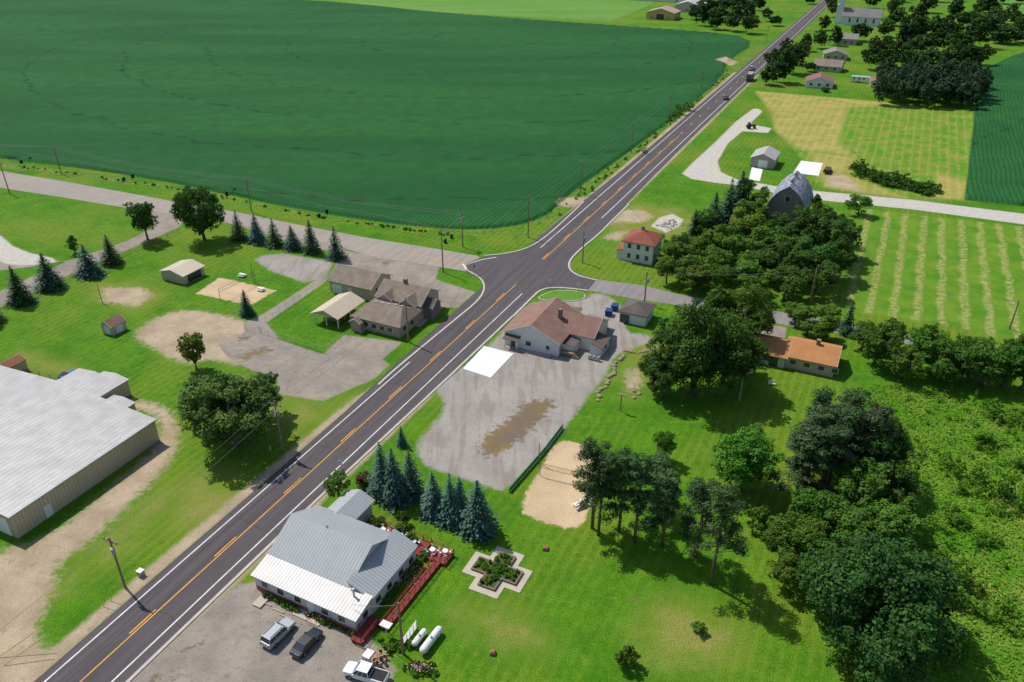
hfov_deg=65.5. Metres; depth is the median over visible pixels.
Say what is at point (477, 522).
spruce tree
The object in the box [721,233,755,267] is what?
deciduous tree
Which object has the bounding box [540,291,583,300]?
grass island
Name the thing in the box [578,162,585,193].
utility pole
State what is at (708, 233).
deciduous tree
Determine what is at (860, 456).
tall pine tree
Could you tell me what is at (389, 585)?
window
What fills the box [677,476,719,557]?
tall pine tree
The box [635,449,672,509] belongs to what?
tall pine tree
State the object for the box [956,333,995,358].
deciduous tree
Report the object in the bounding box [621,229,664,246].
roof
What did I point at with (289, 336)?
chain link fence
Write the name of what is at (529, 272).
junction road
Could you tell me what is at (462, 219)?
utility pole
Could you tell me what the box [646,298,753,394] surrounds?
deciduous tree
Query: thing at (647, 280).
utility pole
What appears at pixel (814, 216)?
deciduous tree
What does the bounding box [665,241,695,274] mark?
deciduous tree
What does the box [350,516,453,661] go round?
red deck
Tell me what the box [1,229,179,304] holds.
wire fence
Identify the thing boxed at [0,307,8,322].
spruce tree
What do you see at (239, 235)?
spruce tree
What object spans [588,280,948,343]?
road
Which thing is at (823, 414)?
tall pine tree
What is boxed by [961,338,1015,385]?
deciduous tree
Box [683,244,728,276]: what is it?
deciduous tree
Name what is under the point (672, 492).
tall pine tree
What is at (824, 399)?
tall pine tree
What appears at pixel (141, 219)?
deciduous tree
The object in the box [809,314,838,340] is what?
deciduous tree
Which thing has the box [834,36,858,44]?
walls
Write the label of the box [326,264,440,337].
roadside tavern
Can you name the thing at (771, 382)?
garden bench
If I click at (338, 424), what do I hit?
white road marking
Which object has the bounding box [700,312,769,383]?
deciduous tree
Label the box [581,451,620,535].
tall pine tree
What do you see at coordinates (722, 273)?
deciduous tree
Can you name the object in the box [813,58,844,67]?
roof
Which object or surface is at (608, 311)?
dumpster
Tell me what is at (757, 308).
deciduous tree
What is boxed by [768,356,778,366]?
patio door
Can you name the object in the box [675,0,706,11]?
machine shed
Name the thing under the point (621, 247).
roof
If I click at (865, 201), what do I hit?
deciduous tree
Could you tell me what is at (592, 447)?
tall pine tree
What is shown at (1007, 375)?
deciduous tree
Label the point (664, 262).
deciduous tree
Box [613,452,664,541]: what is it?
tall pine tree
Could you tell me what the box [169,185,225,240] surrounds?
deciduous tree
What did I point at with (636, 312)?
garage
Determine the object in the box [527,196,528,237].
utility pole
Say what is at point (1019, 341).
deciduous tree
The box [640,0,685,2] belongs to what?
long barn
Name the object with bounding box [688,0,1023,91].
distant trees
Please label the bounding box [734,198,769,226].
deciduous tree
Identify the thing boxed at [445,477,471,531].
spruce tree
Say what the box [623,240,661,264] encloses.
walls
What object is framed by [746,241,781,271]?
deciduous tree
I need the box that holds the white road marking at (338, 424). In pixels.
[44,0,828,681]
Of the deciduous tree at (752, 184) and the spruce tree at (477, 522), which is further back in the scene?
the deciduous tree at (752, 184)
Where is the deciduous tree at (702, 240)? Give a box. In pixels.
[683,234,713,258]
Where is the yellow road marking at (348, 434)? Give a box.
[20,18,807,681]
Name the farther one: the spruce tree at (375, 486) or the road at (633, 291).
the road at (633, 291)
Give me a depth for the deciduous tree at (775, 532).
113.01 m
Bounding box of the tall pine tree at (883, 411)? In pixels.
[859,401,899,445]
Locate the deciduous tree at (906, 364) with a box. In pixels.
[889,344,925,378]
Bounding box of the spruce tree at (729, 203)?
[717,179,738,226]
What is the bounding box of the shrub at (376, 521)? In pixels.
[370,515,386,527]
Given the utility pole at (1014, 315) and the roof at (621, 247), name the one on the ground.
the utility pole at (1014, 315)
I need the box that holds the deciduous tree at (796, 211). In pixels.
[792,205,819,221]
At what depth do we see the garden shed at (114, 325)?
175.50 m
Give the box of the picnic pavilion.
[310,292,364,328]
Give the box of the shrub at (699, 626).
[690,620,707,634]
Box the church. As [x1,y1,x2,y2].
[834,0,882,26]
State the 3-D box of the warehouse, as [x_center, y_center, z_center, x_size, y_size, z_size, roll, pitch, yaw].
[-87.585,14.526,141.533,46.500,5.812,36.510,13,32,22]
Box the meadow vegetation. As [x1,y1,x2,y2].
[815,383,1023,681]
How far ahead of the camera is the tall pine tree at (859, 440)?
122.55 m
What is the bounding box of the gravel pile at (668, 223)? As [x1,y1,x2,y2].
[655,219,683,229]
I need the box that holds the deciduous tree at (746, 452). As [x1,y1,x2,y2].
[711,424,784,490]
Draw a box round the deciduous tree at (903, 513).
[867,496,940,544]
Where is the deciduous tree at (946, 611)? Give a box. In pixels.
[884,550,962,633]
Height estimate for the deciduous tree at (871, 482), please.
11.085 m
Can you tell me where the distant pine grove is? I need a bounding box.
[873,57,993,106]
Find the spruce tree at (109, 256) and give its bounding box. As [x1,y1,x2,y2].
[99,234,123,267]
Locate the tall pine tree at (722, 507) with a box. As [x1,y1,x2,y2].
[686,482,750,584]
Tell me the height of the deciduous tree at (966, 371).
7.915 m
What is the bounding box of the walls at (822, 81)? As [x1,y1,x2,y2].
[805,77,832,88]
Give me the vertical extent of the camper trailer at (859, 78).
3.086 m
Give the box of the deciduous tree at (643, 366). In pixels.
[637,348,670,385]
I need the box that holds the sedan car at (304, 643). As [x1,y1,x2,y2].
[289,627,322,658]
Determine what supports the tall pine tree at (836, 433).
on the ground
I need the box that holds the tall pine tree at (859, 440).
[842,408,887,466]
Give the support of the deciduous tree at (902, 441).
on the ground
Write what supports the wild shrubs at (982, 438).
on the ground
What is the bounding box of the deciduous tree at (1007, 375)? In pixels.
[986,342,1023,387]
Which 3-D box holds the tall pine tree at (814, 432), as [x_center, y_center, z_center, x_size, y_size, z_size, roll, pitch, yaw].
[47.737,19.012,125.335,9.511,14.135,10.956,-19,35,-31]
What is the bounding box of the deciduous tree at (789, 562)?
[766,552,800,589]
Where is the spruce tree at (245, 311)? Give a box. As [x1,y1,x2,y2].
[238,290,255,318]
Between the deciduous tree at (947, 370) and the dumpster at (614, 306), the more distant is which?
the dumpster at (614, 306)
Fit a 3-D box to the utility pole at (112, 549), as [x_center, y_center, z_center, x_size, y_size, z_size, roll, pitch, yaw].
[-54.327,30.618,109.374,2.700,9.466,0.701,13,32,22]
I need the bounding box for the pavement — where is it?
[416,306,442,326]
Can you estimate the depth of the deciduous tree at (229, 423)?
133.74 m
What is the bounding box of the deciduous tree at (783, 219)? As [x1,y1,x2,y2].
[763,212,790,233]
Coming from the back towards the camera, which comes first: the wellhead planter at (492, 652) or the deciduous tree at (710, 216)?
the deciduous tree at (710, 216)
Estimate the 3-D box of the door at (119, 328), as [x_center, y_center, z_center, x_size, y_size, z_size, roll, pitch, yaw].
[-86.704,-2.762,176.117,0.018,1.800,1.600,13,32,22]
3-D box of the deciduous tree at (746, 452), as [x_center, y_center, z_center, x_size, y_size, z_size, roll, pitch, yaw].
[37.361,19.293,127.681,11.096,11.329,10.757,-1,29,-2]
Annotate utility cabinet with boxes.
[135,568,144,577]
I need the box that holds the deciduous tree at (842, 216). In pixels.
[832,213,853,226]
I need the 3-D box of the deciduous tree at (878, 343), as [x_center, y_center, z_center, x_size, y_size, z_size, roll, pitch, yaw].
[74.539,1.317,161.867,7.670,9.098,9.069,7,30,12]
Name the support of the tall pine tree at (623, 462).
on the ground
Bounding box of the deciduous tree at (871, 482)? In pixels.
[832,457,892,513]
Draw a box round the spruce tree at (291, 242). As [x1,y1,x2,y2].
[282,225,303,252]
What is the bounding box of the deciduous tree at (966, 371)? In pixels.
[947,347,990,382]
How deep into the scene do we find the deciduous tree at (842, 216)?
216.52 m
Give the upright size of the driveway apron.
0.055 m
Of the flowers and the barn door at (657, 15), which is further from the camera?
the barn door at (657, 15)
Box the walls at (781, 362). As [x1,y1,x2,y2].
[758,358,784,367]
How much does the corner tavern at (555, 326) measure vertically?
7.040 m
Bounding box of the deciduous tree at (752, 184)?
[734,177,769,203]
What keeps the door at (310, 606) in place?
in the metal roof restaurant
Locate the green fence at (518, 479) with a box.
[509,424,562,492]
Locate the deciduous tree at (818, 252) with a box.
[794,236,839,272]
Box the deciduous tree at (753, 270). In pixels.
[727,259,776,287]
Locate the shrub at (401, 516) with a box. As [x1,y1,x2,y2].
[394,511,410,523]
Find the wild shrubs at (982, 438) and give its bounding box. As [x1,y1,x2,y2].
[824,383,1023,681]
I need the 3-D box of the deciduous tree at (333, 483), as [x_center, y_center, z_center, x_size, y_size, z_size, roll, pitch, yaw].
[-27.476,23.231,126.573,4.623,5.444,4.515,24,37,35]
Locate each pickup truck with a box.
[57,369,75,378]
[342,660,389,681]
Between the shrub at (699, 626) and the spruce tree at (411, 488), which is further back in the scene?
the spruce tree at (411, 488)
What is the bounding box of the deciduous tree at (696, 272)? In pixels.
[674,265,709,292]
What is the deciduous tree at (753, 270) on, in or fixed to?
on the ground
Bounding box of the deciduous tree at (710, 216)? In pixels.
[691,209,719,235]
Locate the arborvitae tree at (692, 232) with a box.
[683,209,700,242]
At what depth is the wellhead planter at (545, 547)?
117.89 m
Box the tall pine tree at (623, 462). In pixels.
[608,445,646,532]
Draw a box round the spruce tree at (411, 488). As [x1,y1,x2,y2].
[399,450,424,506]
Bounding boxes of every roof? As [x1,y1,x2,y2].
[616,242,623,249]
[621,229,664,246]
[749,332,790,359]
[787,336,841,367]
[805,72,834,82]
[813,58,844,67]
[823,47,847,54]
[842,33,858,39]
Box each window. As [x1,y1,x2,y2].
[261,581,267,588]
[277,588,283,595]
[294,596,300,602]
[321,608,327,614]
[338,615,344,622]
[376,593,380,603]
[387,581,391,590]
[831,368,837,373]
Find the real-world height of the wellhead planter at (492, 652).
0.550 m
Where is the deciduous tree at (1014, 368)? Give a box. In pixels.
[1008,345,1023,389]
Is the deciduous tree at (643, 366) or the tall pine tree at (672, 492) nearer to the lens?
the tall pine tree at (672, 492)
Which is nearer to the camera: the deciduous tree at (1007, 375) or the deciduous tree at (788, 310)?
the deciduous tree at (1007, 375)
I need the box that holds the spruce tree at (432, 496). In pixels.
[417,471,445,525]
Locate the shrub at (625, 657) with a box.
[614,645,640,668]
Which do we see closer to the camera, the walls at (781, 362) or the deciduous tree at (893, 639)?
the deciduous tree at (893, 639)
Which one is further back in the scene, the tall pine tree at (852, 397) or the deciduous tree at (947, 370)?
the deciduous tree at (947, 370)
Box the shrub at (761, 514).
[745,504,769,532]
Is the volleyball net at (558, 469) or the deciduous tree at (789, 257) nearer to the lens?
the volleyball net at (558, 469)
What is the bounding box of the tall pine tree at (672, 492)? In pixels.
[637,468,697,547]
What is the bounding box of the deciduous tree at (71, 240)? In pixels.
[64,235,79,253]
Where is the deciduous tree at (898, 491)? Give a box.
[865,457,933,511]
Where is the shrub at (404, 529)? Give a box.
[394,521,409,534]
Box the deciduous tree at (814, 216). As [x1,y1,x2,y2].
[799,204,837,244]
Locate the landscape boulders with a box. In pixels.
[596,349,649,401]
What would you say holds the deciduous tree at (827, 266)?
on the ground
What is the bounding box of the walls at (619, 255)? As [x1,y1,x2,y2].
[616,249,622,258]
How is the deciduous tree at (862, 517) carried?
on the ground
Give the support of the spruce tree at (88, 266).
on the ground
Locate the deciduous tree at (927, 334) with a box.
[904,322,954,370]
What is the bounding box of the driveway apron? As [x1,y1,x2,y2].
[749,167,762,180]
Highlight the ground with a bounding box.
[0,0,1023,681]
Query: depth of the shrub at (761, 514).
120.09 m
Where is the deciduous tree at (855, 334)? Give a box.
[847,320,876,348]
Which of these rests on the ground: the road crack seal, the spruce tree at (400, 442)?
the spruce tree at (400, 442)
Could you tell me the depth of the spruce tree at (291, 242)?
215.99 m
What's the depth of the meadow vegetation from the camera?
123.19 m
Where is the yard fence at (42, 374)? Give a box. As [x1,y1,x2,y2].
[23,366,62,378]
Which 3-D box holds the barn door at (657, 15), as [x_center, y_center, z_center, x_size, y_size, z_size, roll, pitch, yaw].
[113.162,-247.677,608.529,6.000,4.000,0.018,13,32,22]
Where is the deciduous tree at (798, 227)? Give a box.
[780,216,813,248]
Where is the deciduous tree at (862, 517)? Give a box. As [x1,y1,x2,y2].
[824,495,904,543]
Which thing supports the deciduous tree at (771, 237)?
on the ground
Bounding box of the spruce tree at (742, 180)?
[723,170,752,217]
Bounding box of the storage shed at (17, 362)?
[0,354,27,371]
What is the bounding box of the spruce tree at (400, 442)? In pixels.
[395,426,407,448]
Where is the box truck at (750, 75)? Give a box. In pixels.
[746,71,754,81]
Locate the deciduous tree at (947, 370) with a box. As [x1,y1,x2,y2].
[920,337,977,383]
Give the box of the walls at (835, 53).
[823,51,847,60]
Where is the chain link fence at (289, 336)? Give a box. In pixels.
[257,286,345,351]
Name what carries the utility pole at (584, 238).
on the ground
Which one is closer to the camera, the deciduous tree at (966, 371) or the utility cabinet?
the utility cabinet
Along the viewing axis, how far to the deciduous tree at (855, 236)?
208.44 m
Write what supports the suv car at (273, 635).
on the ground
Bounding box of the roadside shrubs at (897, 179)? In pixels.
[19,70,942,235]
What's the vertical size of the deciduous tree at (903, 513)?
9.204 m
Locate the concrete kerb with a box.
[125,201,629,681]
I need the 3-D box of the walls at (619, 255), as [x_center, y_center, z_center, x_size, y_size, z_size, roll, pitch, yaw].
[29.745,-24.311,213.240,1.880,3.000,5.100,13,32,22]
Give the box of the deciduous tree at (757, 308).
[711,282,777,335]
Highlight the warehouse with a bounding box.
[0,365,159,538]
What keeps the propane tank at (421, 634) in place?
on the ground
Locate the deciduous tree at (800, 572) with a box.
[794,529,904,623]
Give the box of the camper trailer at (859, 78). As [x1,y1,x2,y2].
[851,75,870,82]
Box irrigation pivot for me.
[19,153,452,242]
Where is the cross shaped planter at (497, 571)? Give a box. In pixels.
[462,546,532,598]
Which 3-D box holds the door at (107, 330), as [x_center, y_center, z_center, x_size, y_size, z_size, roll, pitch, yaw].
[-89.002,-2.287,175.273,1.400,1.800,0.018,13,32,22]
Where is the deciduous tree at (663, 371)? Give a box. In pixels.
[644,354,689,398]
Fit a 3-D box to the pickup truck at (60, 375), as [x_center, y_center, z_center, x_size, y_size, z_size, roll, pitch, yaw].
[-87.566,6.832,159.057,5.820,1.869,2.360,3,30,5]
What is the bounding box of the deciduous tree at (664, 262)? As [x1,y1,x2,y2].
[655,256,682,283]
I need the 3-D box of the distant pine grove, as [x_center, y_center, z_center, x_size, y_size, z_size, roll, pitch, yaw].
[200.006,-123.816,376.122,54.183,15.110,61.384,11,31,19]
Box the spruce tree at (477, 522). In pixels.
[455,480,500,544]
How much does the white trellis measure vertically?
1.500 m
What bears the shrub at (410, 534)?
on the ground
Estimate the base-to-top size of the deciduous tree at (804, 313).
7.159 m
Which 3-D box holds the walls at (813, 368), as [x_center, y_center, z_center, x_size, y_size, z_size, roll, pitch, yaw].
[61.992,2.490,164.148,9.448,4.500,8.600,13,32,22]
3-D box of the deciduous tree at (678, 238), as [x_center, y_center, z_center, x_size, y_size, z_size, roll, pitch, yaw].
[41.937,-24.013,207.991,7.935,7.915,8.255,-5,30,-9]
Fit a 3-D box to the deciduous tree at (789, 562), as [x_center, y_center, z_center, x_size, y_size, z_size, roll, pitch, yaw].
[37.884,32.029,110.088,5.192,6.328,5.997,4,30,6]
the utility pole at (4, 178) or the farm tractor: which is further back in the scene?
the farm tractor
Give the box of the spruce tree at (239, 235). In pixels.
[227,210,248,242]
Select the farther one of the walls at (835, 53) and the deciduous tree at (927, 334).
the walls at (835, 53)
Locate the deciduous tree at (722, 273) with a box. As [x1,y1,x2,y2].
[702,263,738,289]
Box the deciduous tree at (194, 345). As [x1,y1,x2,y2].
[176,332,205,369]
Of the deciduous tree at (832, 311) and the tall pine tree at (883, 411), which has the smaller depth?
the tall pine tree at (883, 411)
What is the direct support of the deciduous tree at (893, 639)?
on the ground
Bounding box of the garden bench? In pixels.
[768,380,775,385]
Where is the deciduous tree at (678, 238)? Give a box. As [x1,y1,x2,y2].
[658,234,686,257]
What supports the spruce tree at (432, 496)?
on the ground
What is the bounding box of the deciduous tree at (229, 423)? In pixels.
[175,370,275,447]
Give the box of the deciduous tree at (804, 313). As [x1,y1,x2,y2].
[792,305,829,335]
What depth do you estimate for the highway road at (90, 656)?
131.15 m
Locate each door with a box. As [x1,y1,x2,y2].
[0,517,11,535]
[44,504,52,517]
[104,326,110,334]
[116,324,123,332]
[307,601,313,612]
[332,284,341,293]
[632,316,643,325]
[656,14,663,19]
[758,160,767,168]
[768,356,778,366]
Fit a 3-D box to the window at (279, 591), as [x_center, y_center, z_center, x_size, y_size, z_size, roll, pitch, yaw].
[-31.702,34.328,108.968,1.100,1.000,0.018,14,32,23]
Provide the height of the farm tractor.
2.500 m
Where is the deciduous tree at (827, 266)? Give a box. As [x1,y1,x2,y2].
[800,259,842,295]
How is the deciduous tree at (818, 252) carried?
on the ground
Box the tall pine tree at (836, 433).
[791,424,860,494]
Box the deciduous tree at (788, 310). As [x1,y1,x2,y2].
[783,301,803,322]
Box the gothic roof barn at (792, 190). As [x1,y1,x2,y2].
[766,170,813,225]
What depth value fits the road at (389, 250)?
234.51 m
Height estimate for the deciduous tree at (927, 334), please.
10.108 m
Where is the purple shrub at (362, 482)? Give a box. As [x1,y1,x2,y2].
[354,471,372,488]
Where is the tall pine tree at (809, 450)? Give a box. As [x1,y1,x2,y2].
[765,428,831,492]
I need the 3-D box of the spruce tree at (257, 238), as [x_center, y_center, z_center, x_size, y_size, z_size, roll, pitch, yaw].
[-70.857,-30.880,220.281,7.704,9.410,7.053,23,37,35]
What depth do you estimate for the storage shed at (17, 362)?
160.81 m
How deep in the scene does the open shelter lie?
199.44 m
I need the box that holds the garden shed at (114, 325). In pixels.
[98,314,126,335]
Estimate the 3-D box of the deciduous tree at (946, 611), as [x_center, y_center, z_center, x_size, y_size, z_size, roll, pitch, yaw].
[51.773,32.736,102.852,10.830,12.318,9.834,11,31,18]
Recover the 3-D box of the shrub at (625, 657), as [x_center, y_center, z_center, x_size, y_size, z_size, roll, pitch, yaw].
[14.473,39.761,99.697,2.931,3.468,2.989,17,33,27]
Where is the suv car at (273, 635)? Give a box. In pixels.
[260,617,295,649]
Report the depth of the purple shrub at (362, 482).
129.30 m
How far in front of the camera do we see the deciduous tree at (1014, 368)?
152.88 m
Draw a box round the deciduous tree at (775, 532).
[761,519,803,561]
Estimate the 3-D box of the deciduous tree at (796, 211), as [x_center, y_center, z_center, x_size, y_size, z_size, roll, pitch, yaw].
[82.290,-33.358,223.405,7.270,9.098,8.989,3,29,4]
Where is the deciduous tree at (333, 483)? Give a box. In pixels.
[323,469,350,497]
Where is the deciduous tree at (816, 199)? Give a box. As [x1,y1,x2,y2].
[810,194,825,208]
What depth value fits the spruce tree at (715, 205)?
223.62 m
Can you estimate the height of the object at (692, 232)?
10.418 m
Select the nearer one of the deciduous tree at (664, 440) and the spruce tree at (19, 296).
the deciduous tree at (664, 440)
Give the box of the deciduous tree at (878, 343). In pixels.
[857,323,903,365]
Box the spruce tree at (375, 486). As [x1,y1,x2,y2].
[365,442,397,502]
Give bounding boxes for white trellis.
[403,620,416,642]
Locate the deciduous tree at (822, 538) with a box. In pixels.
[778,525,837,575]
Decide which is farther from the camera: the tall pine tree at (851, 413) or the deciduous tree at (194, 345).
the deciduous tree at (194, 345)
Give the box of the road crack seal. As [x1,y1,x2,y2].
[130,349,456,626]
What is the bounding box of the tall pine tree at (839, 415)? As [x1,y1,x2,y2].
[810,404,847,473]
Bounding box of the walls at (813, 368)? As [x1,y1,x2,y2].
[784,358,834,376]
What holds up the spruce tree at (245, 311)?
on the ground
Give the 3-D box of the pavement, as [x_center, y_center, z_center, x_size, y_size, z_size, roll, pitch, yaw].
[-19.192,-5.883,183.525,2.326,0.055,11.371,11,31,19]
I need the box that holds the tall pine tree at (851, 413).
[815,404,864,488]
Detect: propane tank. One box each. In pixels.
[412,628,426,646]
[419,626,442,653]
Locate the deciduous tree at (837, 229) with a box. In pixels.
[810,216,852,255]
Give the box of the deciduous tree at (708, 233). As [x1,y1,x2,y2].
[702,225,732,258]
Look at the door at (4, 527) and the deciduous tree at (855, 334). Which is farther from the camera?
the deciduous tree at (855, 334)
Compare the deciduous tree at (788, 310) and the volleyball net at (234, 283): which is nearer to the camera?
the deciduous tree at (788, 310)
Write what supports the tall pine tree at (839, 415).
on the ground
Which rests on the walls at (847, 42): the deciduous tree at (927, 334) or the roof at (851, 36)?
the roof at (851, 36)
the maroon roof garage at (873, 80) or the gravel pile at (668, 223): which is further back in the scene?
the maroon roof garage at (873, 80)
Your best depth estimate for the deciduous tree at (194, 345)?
159.44 m
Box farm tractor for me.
[746,122,755,128]
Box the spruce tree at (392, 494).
[377,448,410,513]
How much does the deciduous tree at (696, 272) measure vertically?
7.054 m
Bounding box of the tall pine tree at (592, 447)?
[571,436,617,528]
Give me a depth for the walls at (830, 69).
432.78 m
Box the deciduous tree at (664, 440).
[652,430,677,454]
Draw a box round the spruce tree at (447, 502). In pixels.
[434,474,461,530]
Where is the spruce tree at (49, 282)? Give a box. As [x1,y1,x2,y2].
[32,253,69,294]
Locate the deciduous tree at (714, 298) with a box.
[703,285,743,316]
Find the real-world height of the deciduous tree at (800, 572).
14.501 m
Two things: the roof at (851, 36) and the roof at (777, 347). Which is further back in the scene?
the roof at (851, 36)
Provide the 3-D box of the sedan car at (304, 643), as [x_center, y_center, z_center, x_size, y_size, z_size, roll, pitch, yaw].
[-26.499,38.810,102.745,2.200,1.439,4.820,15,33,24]
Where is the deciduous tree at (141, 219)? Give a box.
[123,201,158,239]
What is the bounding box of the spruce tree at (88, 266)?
[72,244,106,281]
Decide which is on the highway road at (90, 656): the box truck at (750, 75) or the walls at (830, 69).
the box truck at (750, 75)
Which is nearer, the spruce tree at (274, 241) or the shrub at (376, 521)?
the shrub at (376, 521)
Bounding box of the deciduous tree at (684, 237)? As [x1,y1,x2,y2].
[675,232,696,251]
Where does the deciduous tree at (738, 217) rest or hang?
on the ground
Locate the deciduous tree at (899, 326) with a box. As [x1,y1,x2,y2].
[878,317,909,345]
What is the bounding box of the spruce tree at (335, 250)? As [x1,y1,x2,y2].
[324,226,347,262]
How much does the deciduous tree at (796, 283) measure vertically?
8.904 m
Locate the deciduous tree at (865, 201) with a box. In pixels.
[844,194,873,214]
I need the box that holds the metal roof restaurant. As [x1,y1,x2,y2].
[250,489,417,631]
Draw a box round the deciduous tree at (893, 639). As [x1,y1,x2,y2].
[801,530,968,681]
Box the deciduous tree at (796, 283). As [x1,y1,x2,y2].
[769,265,808,300]
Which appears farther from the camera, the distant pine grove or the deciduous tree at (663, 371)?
the distant pine grove
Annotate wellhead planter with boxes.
[490,649,495,655]
[543,545,548,550]
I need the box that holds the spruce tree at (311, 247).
[301,220,324,256]
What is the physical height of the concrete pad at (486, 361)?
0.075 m
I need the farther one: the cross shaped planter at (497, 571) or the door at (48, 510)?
the door at (48, 510)
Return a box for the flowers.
[255,514,441,671]
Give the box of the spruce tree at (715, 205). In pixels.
[704,192,725,225]
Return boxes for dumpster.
[605,307,612,316]
[611,302,618,310]
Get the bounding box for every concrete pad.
[463,346,513,377]
[793,161,822,175]
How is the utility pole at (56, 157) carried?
on the ground
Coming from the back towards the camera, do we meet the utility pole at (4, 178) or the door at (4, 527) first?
the utility pole at (4, 178)
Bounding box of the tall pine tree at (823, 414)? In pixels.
[795,403,834,469]
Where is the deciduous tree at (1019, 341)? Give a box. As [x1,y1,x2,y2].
[998,334,1023,348]
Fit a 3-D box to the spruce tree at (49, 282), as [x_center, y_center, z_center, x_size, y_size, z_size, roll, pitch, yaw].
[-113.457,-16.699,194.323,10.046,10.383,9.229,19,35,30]
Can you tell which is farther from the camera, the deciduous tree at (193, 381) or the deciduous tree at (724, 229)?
the deciduous tree at (724, 229)
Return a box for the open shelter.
[159,259,204,284]
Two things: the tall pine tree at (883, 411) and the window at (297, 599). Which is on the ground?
the tall pine tree at (883, 411)
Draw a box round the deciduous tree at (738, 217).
[727,206,766,239]
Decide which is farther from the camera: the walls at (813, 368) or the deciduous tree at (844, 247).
the deciduous tree at (844, 247)
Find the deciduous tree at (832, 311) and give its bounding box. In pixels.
[815,304,842,319]
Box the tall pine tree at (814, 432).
[785,419,844,489]
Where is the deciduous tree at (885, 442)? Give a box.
[847,430,924,487]
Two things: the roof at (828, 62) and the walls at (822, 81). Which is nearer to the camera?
the walls at (822, 81)
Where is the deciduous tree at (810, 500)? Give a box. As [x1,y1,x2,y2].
[787,484,855,538]
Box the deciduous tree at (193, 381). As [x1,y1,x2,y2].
[178,374,233,411]
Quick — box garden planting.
[262,548,438,677]
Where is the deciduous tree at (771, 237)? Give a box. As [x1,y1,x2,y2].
[747,222,794,252]
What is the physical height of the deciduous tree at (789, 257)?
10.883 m
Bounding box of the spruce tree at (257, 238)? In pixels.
[246,213,268,246]
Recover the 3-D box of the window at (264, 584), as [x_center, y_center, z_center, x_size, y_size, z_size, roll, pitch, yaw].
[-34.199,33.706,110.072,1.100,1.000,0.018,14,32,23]
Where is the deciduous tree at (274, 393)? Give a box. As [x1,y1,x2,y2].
[230,371,282,411]
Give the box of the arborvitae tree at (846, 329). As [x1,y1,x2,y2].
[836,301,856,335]
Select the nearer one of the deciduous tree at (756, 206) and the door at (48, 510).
the door at (48, 510)
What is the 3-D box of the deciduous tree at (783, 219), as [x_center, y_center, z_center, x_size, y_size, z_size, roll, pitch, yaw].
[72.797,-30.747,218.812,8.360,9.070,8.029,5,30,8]
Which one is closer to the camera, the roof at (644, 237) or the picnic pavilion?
the picnic pavilion
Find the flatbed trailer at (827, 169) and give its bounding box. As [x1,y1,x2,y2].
[823,166,831,172]
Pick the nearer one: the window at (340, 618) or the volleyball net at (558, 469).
the window at (340, 618)
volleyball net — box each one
[218,271,255,300]
[539,463,587,478]
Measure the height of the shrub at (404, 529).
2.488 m
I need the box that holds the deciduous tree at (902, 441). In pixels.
[876,415,913,463]
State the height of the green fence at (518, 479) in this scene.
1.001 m
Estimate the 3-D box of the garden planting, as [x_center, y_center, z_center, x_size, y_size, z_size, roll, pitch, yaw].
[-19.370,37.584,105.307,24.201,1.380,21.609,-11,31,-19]
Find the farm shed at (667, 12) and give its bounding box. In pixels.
[646,5,680,20]
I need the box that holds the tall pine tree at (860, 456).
[840,404,875,462]
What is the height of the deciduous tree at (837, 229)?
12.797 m
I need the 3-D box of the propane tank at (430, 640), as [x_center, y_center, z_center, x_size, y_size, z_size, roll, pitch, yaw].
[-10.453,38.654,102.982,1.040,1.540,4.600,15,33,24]
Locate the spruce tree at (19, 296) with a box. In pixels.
[2,265,38,309]
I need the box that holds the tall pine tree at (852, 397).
[834,387,879,436]
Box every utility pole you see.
[0,162,9,193]
[50,145,60,172]
[102,537,126,587]
[243,177,251,211]
[268,401,283,450]
[397,602,404,654]
[405,297,408,341]
[441,229,443,271]
[459,212,464,246]
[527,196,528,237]
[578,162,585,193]
[582,232,585,262]
[630,124,636,152]
[644,272,648,301]
[809,268,816,302]
[1008,300,1019,329]
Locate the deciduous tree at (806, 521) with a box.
[765,510,832,559]
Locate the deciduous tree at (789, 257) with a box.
[759,240,805,282]
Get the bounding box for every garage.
[618,299,655,326]
[750,146,780,168]
[870,76,876,86]
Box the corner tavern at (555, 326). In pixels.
[501,297,610,361]
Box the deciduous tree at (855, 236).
[830,221,862,246]
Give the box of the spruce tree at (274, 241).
[263,218,284,249]
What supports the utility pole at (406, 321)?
on the ground
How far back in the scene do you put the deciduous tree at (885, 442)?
121.69 m
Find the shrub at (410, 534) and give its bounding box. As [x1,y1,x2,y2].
[406,531,418,540]
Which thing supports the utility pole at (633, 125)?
on the ground
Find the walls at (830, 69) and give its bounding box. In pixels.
[813,63,843,72]
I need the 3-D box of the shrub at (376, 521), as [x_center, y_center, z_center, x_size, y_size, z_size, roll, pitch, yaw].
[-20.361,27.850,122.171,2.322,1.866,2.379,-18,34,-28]
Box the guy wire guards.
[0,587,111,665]
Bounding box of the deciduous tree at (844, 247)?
[830,235,861,278]
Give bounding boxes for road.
[0,171,478,270]
[34,0,828,681]
[441,204,626,329]
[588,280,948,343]
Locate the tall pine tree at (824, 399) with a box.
[793,386,841,432]
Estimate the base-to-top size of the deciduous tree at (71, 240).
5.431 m
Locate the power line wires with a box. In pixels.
[1,30,1017,629]
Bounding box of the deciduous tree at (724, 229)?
[713,224,743,247]
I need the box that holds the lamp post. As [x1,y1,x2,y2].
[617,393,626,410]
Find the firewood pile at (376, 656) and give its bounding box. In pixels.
[365,648,387,667]

